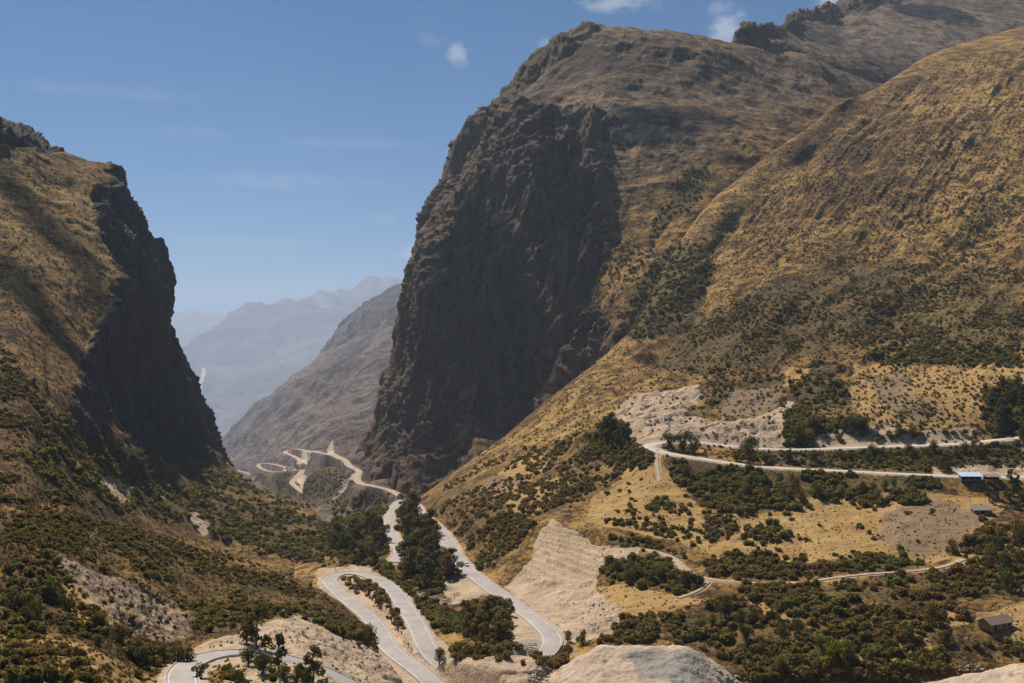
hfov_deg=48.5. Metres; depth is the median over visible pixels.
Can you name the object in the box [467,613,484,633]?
tree
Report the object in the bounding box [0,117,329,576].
mountain
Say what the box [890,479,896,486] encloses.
tree
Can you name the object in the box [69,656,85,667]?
shrub
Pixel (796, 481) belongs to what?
tree
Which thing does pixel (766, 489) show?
tree
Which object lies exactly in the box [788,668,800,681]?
shrub
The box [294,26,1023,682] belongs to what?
hillside
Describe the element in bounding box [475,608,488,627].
tree
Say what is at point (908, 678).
shrub
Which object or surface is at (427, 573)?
tree
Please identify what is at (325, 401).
valley slope
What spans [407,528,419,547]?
tree
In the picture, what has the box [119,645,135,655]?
shrub
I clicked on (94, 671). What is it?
shrub
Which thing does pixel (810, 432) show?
tree
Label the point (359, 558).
tree
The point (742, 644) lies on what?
shrub
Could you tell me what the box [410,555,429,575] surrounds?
tree
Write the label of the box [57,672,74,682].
shrub
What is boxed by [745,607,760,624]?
tree
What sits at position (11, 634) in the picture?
shrub
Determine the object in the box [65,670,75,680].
shrub
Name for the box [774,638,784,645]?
shrub
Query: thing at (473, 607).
tree
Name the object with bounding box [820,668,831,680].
shrub
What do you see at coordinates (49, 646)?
shrub
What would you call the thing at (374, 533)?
tree
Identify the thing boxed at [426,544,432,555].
tree
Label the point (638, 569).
tree
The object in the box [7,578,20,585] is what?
shrub
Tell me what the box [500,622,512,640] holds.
tree
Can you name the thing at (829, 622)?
shrub
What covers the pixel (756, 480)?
tree
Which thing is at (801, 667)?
shrub
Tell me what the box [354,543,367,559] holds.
tree
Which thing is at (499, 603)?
tree
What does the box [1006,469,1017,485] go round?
tree
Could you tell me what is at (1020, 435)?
tree
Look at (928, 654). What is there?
shrub
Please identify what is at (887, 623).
shrub
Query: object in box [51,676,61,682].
shrub
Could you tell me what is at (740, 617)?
tree
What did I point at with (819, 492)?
tree
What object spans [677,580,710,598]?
dirt path
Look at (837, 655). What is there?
tree
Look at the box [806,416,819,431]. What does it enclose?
tree
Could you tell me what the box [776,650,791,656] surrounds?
shrub
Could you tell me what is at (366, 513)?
tree
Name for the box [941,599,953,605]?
shrub
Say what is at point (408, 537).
tree
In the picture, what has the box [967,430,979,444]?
tree
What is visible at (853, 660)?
shrub
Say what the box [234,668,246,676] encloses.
shrub
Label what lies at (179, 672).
road
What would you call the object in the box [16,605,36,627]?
tree
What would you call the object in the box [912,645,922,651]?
shrub
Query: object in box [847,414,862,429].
tree
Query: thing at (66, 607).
tree
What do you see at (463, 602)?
tree
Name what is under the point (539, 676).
stones
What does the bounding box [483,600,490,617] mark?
tree
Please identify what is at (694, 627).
shrub
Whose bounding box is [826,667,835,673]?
shrub
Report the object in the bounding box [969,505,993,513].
field hut
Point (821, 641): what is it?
tree
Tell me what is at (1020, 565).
shrub
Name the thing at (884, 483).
tree
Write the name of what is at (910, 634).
tree
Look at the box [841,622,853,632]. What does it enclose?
shrub
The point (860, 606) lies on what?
shrub
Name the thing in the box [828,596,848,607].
shrub
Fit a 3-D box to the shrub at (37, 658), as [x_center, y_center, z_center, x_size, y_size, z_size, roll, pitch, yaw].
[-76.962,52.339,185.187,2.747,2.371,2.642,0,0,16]
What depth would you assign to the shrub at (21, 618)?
214.53 m
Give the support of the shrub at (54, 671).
on the grassy spur
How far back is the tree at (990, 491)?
511.25 m
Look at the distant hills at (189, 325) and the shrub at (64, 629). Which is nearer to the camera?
the shrub at (64, 629)
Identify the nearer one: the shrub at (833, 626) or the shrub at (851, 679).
the shrub at (851, 679)
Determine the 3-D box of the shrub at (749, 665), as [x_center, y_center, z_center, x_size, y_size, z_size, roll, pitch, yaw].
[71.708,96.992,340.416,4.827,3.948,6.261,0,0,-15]
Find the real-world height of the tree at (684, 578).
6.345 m
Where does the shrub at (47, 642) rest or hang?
on the grassy spur
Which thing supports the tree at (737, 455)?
on the hillside
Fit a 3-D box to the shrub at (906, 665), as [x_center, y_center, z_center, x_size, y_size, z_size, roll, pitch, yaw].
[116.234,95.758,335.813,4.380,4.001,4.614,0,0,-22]
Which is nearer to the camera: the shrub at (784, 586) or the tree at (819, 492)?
the shrub at (784, 586)
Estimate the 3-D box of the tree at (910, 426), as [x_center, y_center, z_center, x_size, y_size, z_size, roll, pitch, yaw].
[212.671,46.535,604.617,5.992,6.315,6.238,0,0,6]
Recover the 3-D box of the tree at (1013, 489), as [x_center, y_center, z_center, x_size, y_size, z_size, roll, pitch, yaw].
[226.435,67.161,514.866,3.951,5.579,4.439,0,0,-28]
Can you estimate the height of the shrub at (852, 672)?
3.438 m
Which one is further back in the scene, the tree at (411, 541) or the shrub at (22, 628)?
the tree at (411, 541)
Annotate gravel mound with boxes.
[543,644,1023,682]
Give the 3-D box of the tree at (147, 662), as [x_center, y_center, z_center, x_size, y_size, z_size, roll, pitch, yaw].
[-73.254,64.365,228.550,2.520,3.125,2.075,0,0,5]
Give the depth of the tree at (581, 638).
375.10 m
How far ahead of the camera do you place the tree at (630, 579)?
432.53 m
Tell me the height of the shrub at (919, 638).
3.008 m
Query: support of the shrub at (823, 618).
on the hillside
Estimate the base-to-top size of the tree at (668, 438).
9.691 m
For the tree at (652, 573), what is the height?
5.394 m
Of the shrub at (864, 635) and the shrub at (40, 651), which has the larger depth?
the shrub at (864, 635)
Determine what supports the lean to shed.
on the hillside
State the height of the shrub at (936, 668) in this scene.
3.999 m
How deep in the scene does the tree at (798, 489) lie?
511.85 m
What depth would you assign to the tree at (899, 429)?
603.58 m
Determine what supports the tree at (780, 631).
on the hillside
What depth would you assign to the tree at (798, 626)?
361.69 m
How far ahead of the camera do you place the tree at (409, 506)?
653.33 m
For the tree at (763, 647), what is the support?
on the hillside
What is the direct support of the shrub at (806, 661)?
on the hillside
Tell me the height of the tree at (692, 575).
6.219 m
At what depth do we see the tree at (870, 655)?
341.36 m
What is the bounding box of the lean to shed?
[983,474,1000,480]
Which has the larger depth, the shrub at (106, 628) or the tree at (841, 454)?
the tree at (841, 454)
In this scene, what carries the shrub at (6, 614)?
on the grassy spur
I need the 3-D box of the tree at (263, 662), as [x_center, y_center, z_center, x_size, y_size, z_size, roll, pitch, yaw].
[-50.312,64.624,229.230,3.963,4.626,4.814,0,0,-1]
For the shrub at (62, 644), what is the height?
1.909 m
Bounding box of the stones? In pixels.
[63,400,1018,682]
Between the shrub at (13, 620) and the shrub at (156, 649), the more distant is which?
the shrub at (156, 649)
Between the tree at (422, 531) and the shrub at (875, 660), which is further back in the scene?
the tree at (422, 531)
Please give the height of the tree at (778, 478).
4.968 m
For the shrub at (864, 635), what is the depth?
354.30 m
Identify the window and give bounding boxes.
[962,477,980,478]
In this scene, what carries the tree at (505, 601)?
on the hillside
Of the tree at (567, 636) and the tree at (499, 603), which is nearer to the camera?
the tree at (567, 636)
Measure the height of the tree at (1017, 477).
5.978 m
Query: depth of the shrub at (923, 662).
337.78 m
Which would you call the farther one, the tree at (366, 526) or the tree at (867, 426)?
the tree at (366, 526)
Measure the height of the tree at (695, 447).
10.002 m
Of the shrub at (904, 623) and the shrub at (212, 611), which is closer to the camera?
the shrub at (212, 611)
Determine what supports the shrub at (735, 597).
on the hillside
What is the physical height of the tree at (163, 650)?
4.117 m
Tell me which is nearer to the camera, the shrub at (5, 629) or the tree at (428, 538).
the shrub at (5, 629)
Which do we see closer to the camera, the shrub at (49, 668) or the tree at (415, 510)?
the shrub at (49, 668)
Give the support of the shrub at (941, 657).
on the hillside
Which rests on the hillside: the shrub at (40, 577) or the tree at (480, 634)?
the tree at (480, 634)
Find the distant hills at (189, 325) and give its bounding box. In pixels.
[171,309,225,347]
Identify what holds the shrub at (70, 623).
on the grassy spur
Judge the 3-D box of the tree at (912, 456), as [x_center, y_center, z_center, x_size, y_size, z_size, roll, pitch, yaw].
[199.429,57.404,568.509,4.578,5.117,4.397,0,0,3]
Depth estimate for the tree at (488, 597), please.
424.88 m
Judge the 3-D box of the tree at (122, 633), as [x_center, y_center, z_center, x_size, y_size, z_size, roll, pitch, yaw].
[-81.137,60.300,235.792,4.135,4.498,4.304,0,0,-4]
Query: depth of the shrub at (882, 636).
353.33 m
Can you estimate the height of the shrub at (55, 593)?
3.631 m
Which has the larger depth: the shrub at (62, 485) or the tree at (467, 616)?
the shrub at (62, 485)
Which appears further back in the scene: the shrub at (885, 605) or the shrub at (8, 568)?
the shrub at (885, 605)
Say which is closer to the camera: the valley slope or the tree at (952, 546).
the tree at (952, 546)
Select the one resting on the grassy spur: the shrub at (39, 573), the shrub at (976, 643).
the shrub at (39, 573)
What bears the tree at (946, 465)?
on the hillside
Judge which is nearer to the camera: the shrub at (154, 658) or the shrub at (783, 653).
the shrub at (154, 658)
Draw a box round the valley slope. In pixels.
[221,284,402,522]
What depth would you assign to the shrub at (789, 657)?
343.96 m
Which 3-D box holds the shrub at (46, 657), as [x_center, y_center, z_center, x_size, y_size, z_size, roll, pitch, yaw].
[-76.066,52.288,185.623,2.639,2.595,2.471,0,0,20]
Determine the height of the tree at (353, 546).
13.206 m
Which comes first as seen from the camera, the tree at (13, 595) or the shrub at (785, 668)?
the tree at (13, 595)
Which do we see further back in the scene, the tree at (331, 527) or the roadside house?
the tree at (331, 527)
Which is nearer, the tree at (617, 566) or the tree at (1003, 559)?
the tree at (1003, 559)
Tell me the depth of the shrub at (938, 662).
336.43 m
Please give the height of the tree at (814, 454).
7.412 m
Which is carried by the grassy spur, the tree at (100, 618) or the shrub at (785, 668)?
the tree at (100, 618)
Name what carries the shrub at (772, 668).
on the hillside
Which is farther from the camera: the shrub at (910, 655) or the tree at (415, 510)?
the tree at (415, 510)
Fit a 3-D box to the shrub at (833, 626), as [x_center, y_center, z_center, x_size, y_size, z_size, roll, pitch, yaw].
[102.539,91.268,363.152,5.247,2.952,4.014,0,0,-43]
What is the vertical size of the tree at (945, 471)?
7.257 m
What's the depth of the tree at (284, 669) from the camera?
224.97 m
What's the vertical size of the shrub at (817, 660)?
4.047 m
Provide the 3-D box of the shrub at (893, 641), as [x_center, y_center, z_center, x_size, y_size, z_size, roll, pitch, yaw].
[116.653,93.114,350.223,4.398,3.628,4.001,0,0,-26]
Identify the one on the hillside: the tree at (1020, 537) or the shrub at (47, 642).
the tree at (1020, 537)
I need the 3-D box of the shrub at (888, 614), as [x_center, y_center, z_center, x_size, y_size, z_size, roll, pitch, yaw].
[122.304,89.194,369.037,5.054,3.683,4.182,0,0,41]
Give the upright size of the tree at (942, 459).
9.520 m
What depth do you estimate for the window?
522.18 m
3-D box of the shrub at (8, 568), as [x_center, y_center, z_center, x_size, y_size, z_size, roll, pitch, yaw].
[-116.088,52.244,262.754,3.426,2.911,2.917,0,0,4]
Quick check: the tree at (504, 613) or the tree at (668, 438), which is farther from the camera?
the tree at (668, 438)
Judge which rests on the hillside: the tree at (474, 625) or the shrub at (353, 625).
the tree at (474, 625)
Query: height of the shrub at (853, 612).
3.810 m
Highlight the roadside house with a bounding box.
[957,472,982,482]
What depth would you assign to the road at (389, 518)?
701.46 m
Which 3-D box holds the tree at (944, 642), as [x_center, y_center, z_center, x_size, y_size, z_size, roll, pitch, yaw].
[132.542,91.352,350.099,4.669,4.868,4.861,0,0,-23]
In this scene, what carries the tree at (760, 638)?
on the hillside
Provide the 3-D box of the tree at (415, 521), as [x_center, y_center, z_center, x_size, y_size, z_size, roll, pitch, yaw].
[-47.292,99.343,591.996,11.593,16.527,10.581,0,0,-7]
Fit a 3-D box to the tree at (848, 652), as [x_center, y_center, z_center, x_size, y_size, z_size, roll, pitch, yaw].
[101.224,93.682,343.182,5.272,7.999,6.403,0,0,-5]
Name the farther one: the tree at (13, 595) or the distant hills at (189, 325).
the distant hills at (189, 325)
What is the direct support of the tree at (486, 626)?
on the hillside
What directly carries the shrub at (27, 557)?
on the grassy spur
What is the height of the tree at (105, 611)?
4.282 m
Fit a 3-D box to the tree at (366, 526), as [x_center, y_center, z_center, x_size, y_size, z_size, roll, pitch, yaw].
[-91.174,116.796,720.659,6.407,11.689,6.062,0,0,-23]
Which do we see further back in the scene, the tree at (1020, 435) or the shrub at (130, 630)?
the tree at (1020, 435)
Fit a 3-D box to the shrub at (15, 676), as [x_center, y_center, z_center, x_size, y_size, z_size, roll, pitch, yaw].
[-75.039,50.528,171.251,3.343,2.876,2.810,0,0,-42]
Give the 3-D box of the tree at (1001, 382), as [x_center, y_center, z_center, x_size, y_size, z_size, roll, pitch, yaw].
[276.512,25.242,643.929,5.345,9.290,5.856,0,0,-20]
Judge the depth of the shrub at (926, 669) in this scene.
335.59 m
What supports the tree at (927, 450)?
on the hillside
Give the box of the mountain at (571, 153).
[355,21,882,494]
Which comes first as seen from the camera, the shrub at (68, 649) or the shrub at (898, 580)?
the shrub at (68, 649)
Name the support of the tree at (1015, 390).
on the hillside
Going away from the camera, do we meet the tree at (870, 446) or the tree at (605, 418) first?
the tree at (870, 446)
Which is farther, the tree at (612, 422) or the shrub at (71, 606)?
the tree at (612, 422)
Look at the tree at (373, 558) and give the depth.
556.11 m
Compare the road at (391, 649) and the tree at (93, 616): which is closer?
the tree at (93, 616)
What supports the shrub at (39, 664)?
on the grassy spur
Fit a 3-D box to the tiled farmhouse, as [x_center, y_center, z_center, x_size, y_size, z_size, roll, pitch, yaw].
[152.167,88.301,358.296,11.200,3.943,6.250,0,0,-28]
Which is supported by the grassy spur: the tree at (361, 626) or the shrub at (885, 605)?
the tree at (361, 626)
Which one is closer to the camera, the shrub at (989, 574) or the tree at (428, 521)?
the shrub at (989, 574)
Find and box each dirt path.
[638,548,966,583]
[655,449,661,479]
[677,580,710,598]
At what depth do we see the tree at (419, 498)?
680.25 m
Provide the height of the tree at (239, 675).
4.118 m
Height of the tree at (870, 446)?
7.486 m
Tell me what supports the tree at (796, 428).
on the hillside
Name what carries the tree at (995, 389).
on the hillside
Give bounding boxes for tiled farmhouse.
[975,614,1015,631]
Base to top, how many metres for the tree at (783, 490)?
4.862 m
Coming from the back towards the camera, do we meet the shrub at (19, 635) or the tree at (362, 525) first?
the tree at (362, 525)
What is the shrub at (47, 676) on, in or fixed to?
on the grassy spur
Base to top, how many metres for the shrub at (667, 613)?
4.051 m
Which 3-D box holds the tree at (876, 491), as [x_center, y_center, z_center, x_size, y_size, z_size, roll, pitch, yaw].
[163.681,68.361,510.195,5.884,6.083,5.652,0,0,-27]
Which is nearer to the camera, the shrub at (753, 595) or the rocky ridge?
the shrub at (753, 595)
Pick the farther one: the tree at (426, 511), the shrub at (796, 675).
the tree at (426, 511)
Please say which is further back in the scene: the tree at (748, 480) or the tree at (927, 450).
the tree at (927, 450)
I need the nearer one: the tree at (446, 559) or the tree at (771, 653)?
the tree at (771, 653)
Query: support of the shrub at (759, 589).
on the hillside
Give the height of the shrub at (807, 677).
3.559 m
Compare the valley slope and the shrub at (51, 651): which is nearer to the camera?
the shrub at (51, 651)
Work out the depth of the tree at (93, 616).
239.52 m
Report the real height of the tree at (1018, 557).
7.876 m
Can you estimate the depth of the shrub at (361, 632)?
356.69 m
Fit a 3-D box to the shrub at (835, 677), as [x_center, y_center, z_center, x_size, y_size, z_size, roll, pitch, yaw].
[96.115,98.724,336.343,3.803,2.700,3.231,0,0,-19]
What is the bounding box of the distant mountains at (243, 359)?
[182,275,402,437]
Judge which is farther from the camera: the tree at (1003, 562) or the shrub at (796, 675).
the tree at (1003, 562)
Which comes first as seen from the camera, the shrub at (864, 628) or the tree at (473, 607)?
the shrub at (864, 628)
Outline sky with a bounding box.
[0,0,837,315]
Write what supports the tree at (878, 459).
on the hillside
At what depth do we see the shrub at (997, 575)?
403.07 m
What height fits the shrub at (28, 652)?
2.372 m
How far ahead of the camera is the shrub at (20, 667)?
177.29 m
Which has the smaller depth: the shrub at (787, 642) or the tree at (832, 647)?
the tree at (832, 647)
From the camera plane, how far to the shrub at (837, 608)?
373.71 m
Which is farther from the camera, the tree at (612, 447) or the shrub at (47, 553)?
the tree at (612, 447)
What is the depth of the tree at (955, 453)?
570.07 m
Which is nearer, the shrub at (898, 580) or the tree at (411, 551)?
the shrub at (898, 580)
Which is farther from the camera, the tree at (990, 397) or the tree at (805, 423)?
the tree at (990, 397)
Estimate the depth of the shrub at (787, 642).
354.67 m
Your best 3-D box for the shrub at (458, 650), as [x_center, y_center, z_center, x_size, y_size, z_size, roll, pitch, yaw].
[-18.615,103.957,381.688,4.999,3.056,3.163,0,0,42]
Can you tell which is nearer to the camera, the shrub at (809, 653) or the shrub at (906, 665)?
the shrub at (906, 665)
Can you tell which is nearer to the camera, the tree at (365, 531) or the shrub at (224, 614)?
the shrub at (224, 614)
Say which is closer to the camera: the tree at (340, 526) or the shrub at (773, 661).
the shrub at (773, 661)
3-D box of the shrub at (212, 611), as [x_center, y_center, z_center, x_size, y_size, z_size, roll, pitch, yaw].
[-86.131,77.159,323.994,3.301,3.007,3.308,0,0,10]
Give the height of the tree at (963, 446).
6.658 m
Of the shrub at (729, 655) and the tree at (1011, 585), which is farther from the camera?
the tree at (1011, 585)
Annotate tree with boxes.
[4,589,22,610]
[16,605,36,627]
[18,592,34,605]
[26,600,43,620]
[35,579,56,601]
[58,593,74,612]
[90,612,104,627]
[92,612,108,628]
[93,634,103,648]
[96,609,109,620]
[110,622,129,642]
[128,644,138,658]
[129,645,149,663]
[136,636,143,646]
[142,655,152,668]
[157,643,171,661]
[166,644,183,662]
[177,646,196,660]
[191,662,209,677]
[227,669,247,682]
[237,617,257,643]
[239,646,257,664]
[240,603,272,649]
[253,651,272,673]
[267,633,287,672]
[277,663,293,681]
[292,666,304,682]
[303,644,325,682]
[327,518,339,534]
[327,533,339,549]
[331,521,347,540]
[335,531,347,549]
[336,538,345,549]
[341,534,358,555]
[345,523,355,535]
[345,528,359,549]
[352,523,365,538]
[352,545,365,563]
[353,624,366,631]
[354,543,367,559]
[359,623,379,647]
[362,510,373,521]
[363,516,373,535]
[364,519,371,529]
[366,547,378,564]
[368,512,378,533]
[368,530,381,547]
[373,517,383,538]
[374,530,389,550]
[380,524,391,542]
[394,493,406,514]
[395,535,412,557]
[397,550,413,570]
[398,487,422,514]
[398,497,409,515]
[399,514,406,532]
[400,513,414,537]
[401,540,413,560]
[401,546,419,578]
[402,499,415,523]
[402,556,412,576]
[403,490,418,514]
[406,515,417,534]
[406,538,418,559]
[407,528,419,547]
[409,529,422,545]
[410,507,419,516]
[410,516,426,529]
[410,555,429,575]
[411,558,434,588]
[413,552,427,574]
[417,534,436,552]
[418,519,426,542]
[418,528,435,549]
[422,508,441,529]
[423,518,441,537]
[424,508,438,527]
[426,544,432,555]
[428,553,439,572]
[431,523,441,546]
[431,549,442,573]
[433,567,444,582]
[433,647,445,663]
[439,549,455,576]
[440,553,459,578]
[445,548,464,574]
[458,599,471,619]
[460,613,474,635]
[462,601,471,619]
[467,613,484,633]
[469,605,476,619]
[469,618,479,636]
[472,623,486,642]
[474,604,488,621]
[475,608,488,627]
[477,594,495,616]
[482,622,490,637]
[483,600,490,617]
[488,621,503,641]
[490,595,505,613]
[494,599,509,619]
[496,608,508,628]
[497,598,511,620]
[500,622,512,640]
[503,620,515,639]
[507,598,515,615]
[564,630,572,641]
[575,629,589,645]
[599,416,608,428]
[600,432,608,443]
[602,419,616,436]
[604,412,616,430]
[606,440,615,452]
[612,559,621,571]
[620,425,627,436]
[621,428,628,441]
[623,572,628,582]
[624,561,634,570]
[625,569,636,583]
[629,565,643,578]
[647,570,656,580]
[657,566,665,579]
[662,431,674,448]
[667,571,674,578]
[674,429,692,451]
[679,465,691,476]
[679,569,691,583]
[685,434,700,452]
[686,570,700,584]
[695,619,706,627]
[706,612,717,625]
[714,593,734,618]
[719,478,726,485]
[729,481,737,487]
[731,449,741,460]
[733,608,746,626]
[735,489,743,498]
[736,435,759,462]
[737,622,754,642]
[742,483,752,494]
[743,475,751,483]
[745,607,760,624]
[749,474,760,484]
[757,634,766,646]
[757,641,768,653]
[760,473,768,485]
[761,485,771,495]
[762,453,772,464]
[765,649,778,660]
[773,613,783,624]
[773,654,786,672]
[775,472,783,481]
[776,622,788,638]
[781,487,787,494]
[783,449,791,461]
[785,450,792,459]
[786,471,796,483]
[786,487,794,498]
[789,424,805,438]
[791,618,804,635]
[792,433,800,440]
[792,477,799,486]
[794,486,804,496]
[795,490,806,502]
[796,426,806,438]
[804,416,814,427]
[805,428,815,441]
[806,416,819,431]
[808,449,818,461]
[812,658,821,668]
[813,415,821,426]
[813,485,824,499]
[813,635,828,653]
[823,639,844,665]
[831,652,847,665]
[838,451,845,458]
[840,417,850,429]
[841,639,855,661]
[845,451,852,458]
[846,419,857,432]
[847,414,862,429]
[855,480,866,492]
[857,417,869,431]
[861,415,871,431]
[863,451,873,462]
[866,650,874,659]
[867,444,878,456]
[870,445,880,456]
[872,487,883,496]
[874,456,882,464]
[880,479,889,489]
[883,639,893,648]
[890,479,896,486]
[893,423,902,433]
[900,624,917,643]
[904,444,914,453]
[907,423,917,433]
[907,452,915,459]
[909,428,917,439]
[923,446,931,455]
[923,599,943,620]
[929,439,938,452]
[932,455,940,466]
[935,631,949,645]
[937,452,948,469]
[942,460,951,474]
[943,629,954,642]
[944,460,952,474]
[945,538,958,554]
[951,447,959,456]
[959,441,969,453]
[963,564,977,579]
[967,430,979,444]
[972,445,984,457]
[982,555,996,572]
[983,534,999,551]
[984,479,999,495]
[984,542,998,556]
[987,392,994,404]
[988,492,994,502]
[989,387,997,404]
[989,417,1005,435]
[991,491,999,503]
[991,534,1004,550]
[993,548,1017,571]
[994,409,1005,422]
[994,566,1023,592]
[996,378,1005,392]
[997,554,1010,566]
[1000,559,1010,570]
[1003,488,1010,499]
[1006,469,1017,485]
[1006,492,1017,507]
[1007,516,1023,536]
[1008,390,1016,402]
[1009,484,1016,495]
[1011,387,1022,398]
[1011,547,1023,564]
[1012,377,1022,390]
[1012,523,1023,544]
[1014,492,1023,509]
[1015,474,1023,486]
[1017,425,1023,442]
[1020,384,1023,399]
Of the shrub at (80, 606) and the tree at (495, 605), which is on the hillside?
the tree at (495, 605)
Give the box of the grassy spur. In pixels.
[0,501,402,682]
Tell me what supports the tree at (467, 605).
on the hillside
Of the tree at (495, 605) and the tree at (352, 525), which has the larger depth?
the tree at (352, 525)
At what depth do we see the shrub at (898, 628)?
353.84 m
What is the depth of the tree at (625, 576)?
433.73 m
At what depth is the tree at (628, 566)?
446.26 m
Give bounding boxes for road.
[164,649,358,682]
[257,463,304,492]
[284,449,399,496]
[321,504,562,682]
[383,498,404,561]
[643,437,1023,478]
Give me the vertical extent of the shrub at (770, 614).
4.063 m
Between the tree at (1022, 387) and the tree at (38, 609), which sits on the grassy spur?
the tree at (38, 609)
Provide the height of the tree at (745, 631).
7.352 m
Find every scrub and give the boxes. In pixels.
[0,85,1023,682]
[37,164,1023,682]
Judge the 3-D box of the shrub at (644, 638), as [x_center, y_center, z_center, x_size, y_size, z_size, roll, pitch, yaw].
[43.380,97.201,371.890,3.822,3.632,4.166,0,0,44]
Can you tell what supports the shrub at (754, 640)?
on the hillside
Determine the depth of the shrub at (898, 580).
402.82 m
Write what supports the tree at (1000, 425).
on the hillside
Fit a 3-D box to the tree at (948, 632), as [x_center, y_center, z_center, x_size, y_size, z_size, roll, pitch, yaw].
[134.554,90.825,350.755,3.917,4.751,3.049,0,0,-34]
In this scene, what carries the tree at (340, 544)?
on the hillside
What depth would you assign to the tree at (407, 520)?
619.66 m
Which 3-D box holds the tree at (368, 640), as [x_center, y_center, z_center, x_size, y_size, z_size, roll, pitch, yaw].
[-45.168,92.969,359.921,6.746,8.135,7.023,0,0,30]
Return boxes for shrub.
[0,594,9,604]
[0,609,14,619]
[0,638,22,652]
[0,658,10,666]
[1,646,14,657]
[2,562,16,574]
[3,624,13,634]
[3,663,15,674]
[3,667,24,682]
[4,637,19,642]
[5,575,16,585]
[6,631,16,637]
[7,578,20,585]
[7,617,21,624]
[7,624,26,633]
[7,652,20,661]
[8,630,22,640]
[8,648,24,662]
[12,601,24,612]
[12,616,26,626]
[13,665,25,672]
[16,577,26,584]
[21,554,32,561]
[21,647,35,658]
[21,657,37,664]
[22,587,35,596]
[22,664,43,682]
[26,643,40,647]
[28,579,40,588]
[28,620,41,631]
[32,569,47,577]
[32,647,49,657]
[32,655,42,663]
[34,662,44,666]
[36,575,43,585]
[36,623,47,632]
[37,644,52,653]
[39,654,53,661]
[40,640,53,646]
[41,548,55,559]
[41,658,60,667]
[42,588,58,600]
[42,664,59,676]
[43,667,60,675]
[43,672,59,680]
[46,646,56,655]
[47,556,61,565]
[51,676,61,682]
[53,594,66,604]
[56,483,65,488]
[57,588,67,594]
[57,611,70,619]
[57,614,72,625]
[57,625,73,634]
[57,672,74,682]
[58,641,69,649]
[61,574,73,583]
[61,620,76,631]
[62,599,75,608]
[65,647,76,656]
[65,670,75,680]
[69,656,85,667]
[70,647,88,658]
[74,620,81,628]
[75,665,92,671]
[75,671,91,681]
[76,600,86,610]
[82,621,91,630]
[82,668,98,675]
[84,603,98,613]
[87,674,102,682]
[98,626,110,635]
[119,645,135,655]
[126,628,132,636]
[127,638,139,646]
[142,642,154,655]
[150,655,162,665]
[153,644,159,654]
[196,598,204,606]
[206,608,215,614]
[221,610,231,618]
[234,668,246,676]
[242,605,255,611]
[349,623,357,629]
[354,628,364,639]
[450,647,460,653]
[604,555,613,564]
[639,633,649,642]
[644,626,653,632]
[658,611,670,620]
[661,611,672,620]
[690,625,700,631]
[691,627,707,635]
[706,598,716,608]
[706,626,719,636]
[718,565,727,575]
[719,632,734,641]
[721,634,731,644]
[725,651,736,659]
[729,593,738,601]
[735,652,743,661]
[736,642,747,651]
[739,651,748,659]
[742,658,761,671]
[749,591,760,599]
[749,671,763,682]
[751,604,762,610]
[752,637,758,643]
[753,586,765,594]
[764,610,777,620]
[768,663,778,672]
[770,657,777,664]
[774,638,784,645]
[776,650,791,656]
[778,583,790,591]
[778,597,792,610]
[779,663,790,674]
[784,639,792,646]
[784,653,795,662]
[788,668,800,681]
[790,647,799,653]
[791,653,806,661]
[796,664,813,673]
[799,669,813,680]
[801,658,810,665]
[803,652,814,656]
[806,653,820,659]
[811,578,820,588]
[812,656,834,668]
[818,614,830,623]
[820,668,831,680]
[826,620,838,626]
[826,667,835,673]
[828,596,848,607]
[828,600,838,609]
[828,623,840,630]
[832,605,849,613]
[832,673,841,679]
[834,619,841,628]
[841,560,849,567]
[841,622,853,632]
[844,620,855,630]
[844,674,860,681]
[847,656,861,666]
[849,608,859,617]
[849,668,861,678]
[853,639,861,645]
[856,625,866,632]
[857,602,868,613]
[858,631,869,640]
[861,551,877,557]
[862,620,871,627]
[863,669,872,680]
[865,660,882,670]
[868,645,883,657]
[871,633,889,641]
[871,656,887,663]
[873,657,880,663]
[873,666,888,676]
[874,629,885,634]
[875,636,884,643]
[877,675,889,682]
[878,603,889,610]
[879,621,893,628]
[879,651,891,661]
[880,616,897,624]
[881,611,897,619]
[882,665,891,675]
[884,638,898,646]
[885,575,899,582]
[887,576,903,585]
[892,624,907,639]
[892,659,902,667]
[893,647,902,655]
[898,609,907,616]
[899,620,908,626]
[899,659,913,671]
[901,642,915,651]
[903,673,914,682]
[905,650,916,661]
[909,609,919,617]
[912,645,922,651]
[912,665,921,675]
[913,635,923,644]
[916,649,932,660]
[918,658,930,667]
[922,665,931,674]
[925,584,937,591]
[931,644,947,658]
[932,661,946,672]
[934,571,946,579]
[936,654,945,661]
[936,659,946,668]
[938,669,948,676]
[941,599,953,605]
[948,582,960,590]
[950,564,962,573]
[959,608,969,619]
[960,579,970,587]
[960,586,969,595]
[970,639,980,648]
[977,575,987,583]
[984,570,996,579]
[996,574,1002,583]
[1009,640,1023,646]
[1013,563,1023,571]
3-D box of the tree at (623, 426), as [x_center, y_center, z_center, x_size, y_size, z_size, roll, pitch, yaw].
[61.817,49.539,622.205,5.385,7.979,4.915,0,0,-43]
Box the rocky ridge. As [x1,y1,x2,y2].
[732,0,1023,83]
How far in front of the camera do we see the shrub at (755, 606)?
385.25 m
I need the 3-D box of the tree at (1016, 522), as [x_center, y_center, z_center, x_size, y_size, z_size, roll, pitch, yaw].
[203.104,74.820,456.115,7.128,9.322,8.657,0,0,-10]

